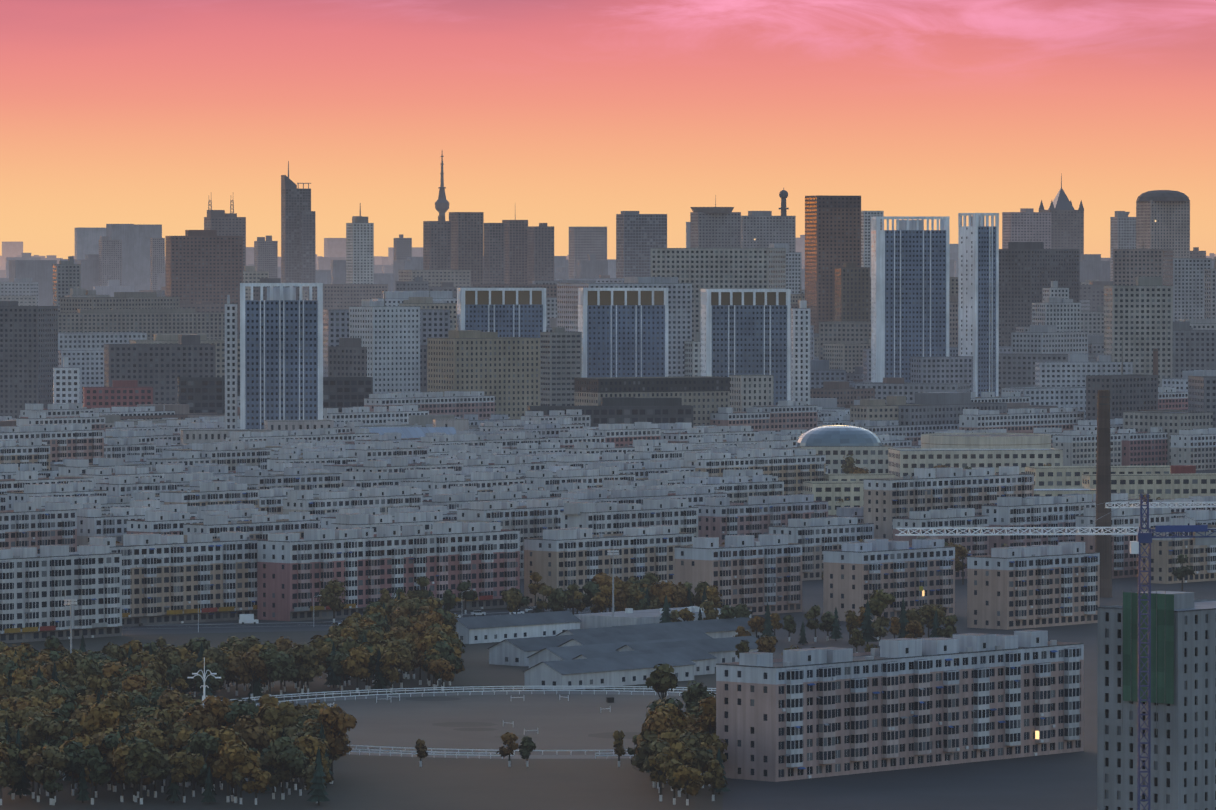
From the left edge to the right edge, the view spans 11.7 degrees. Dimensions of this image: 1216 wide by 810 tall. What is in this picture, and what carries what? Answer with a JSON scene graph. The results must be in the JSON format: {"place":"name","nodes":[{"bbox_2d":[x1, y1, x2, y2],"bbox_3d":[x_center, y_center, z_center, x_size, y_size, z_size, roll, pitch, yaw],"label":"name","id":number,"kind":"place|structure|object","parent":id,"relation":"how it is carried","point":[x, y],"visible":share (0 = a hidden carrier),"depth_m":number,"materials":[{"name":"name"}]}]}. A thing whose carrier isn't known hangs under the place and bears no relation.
{"place":"outdoors","nodes":[
{"label":"outdoors","id":0,"kind":"place"},
{"bbox_2d":[0,606,722,809],"bbox_3d":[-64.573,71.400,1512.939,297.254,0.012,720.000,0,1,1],"label":"park ground","id":1,"kind":"structure","parent":0,"point":[563,780],"depth_m":1314.13,"materials":[{"name":"grey concrete"}]},
{"bbox_2d":[187,657,220,706],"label":"street lamp","id":2,"kind":"object","parent":1,"relation":"on","point":[204,686],"visible":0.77,"depth_m":1302.66,"materials":[{"name":"white metal"}]},
{"bbox_2d":[64,550,618,653],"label":"light poles","id":3,"kind":"object","parent":1,"relation":"on","point":[70,603],"visible":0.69,"depth_m":1701.25,"materials":[{"name":"grey metal"}]},
{"bbox_2d":[221,686,715,758],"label":"track fence","id":4,"kind":"object","parent":1,"relation":"on","point":[453,689],"visible":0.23,"depth_m":1474.16,"materials":[{"name":"white metal"}]},
{"bbox_2d":[455,606,761,689],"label":"sheds","id":5,"kind":"object","parent":1,"relation":"on","point":[627,646],"visible":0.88,"depth_m":1587.80,"materials":[{"name":"grey metal"}]},
{"bbox_2d":[0,197,1215,329],"bbox_3d":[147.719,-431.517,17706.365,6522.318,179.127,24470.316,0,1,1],"label":"skyline","id":6,"kind":"structure","parent":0,"point":[213,264],"depth_m":7478.79,"materials":[{"name":"grey glass"}]},
{"bbox_2d":[0,0,1215,258],"label":"sky","id":7,"kind":"structure","parent":0,"point":[560,114],"materials":[{"name":"orange"}]},
{"bbox_2d":[520,470,1215,809],"bbox_3d":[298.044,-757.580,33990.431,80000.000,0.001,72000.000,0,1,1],"label":"ground","id":8,"kind":"structure","parent":0,"point":[1064,781],"depth_m":1244.32,"materials":[{"name":"grey"}]},
{"bbox_2d":[122,607,641,738],"bbox_3d":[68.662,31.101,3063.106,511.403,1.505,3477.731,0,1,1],"label":"road","id":9,"kind":"structure","parent":8,"relation":"on","point":[629,735],"depth_m":1744.64,"materials":[{"name":"grey asphalt"}]},
{"bbox_2d":[139,607,566,625],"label":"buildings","id":10,"kind":"structure","parent":9,"relation":"on","point":[246,618],"depth_m":1787.00,"materials":[{"name":"grey metal"}]},
{"bbox_2d":[435,153,448,215],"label":"television tower","id":11,"kind":"structure","parent":8,"relation":"on","point":[441,205],"depth_m":12890.33,"materials":[{"name":"grey concrete"}]},
{"bbox_2d":[0,522,1099,781],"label":"apartments","id":12,"kind":"structure","parent":8,"relation":"on","point":[884,706],"depth_m":1745.75,"materials":[{"name":"grey concrete"}]},
{"bbox_2d":[0,454,1194,804],"bbox_3d":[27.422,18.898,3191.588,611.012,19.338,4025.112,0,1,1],"label":"trees","id":13,"kind":"object","parent":8,"relation":"on","point":[124,714],"visible":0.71,"depth_m":1331.90,"materials":[{"name":"green plant"}]},
{"bbox_2d":[0,195,1215,465],"bbox_3d":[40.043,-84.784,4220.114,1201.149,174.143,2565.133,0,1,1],"label":"high-rise buildings","id":14,"kind":"structure","parent":8,"relation":"on","point":[910,331],"depth_m":3587.74,"materials":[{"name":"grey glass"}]},
{"bbox_2d":[0,387,1215,583],"bbox_3d":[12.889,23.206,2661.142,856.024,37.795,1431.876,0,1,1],"label":"apartments","id":15,"kind":"structure","parent":8,"relation":"on","point":[73,475],"depth_m":2255.38,"materials":[{"name":"grey concrete"}]},
{"bbox_2d":[181,419,1215,514],"bbox_3d":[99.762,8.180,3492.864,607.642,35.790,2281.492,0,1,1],"label":"low-rise buildings","id":16,"kind":"structure","parent":8,"relation":"on","point":[1030,453],"depth_m":2786.39,"materials":[{"name":"beige concrete"}]},
{"bbox_2d":[208,161,1189,289],"bbox_3d":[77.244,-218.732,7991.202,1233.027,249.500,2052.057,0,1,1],"label":"skyscrapers","id":17,"kind":"structure","parent":8,"relation":"on","point":[1162,219],"depth_m":8471.44,"materials":[{"name":"grey glass"}]},
{"bbox_2d":[895,494,1215,809],"bbox_3d":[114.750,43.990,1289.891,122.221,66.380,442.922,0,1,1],"label":"tower crane","id":18,"kind":"object","parent":8,"relation":"on","point":[1201,535],"visible":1,"depth_m":1079.82,"materials":[{"name":"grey metal"}]},
{"bbox_2d":[1095,390,1111,597],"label":"chimney","id":19,"kind":"object","parent":8,"relation":"on","point":[1103,545],"visible":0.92,"depth_m":1897.97,"materials":[{"name":"grey concrete"}]},
{"bbox_2d":[1153,349,1157,374],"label":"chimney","id":20,"kind":"object","parent":8,"relation":"on","point":[1155,361],"visible":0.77,"depth_m":3496.51,"materials":[{"name":"grey concrete"}]},
{"bbox_2d":[1097,589,1215,809],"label":"construction building","id":21,"kind":"structure","parent":0,"point":[1183,709],"depth_m":1116.60,"materials":[{"name":"grey concrete"}]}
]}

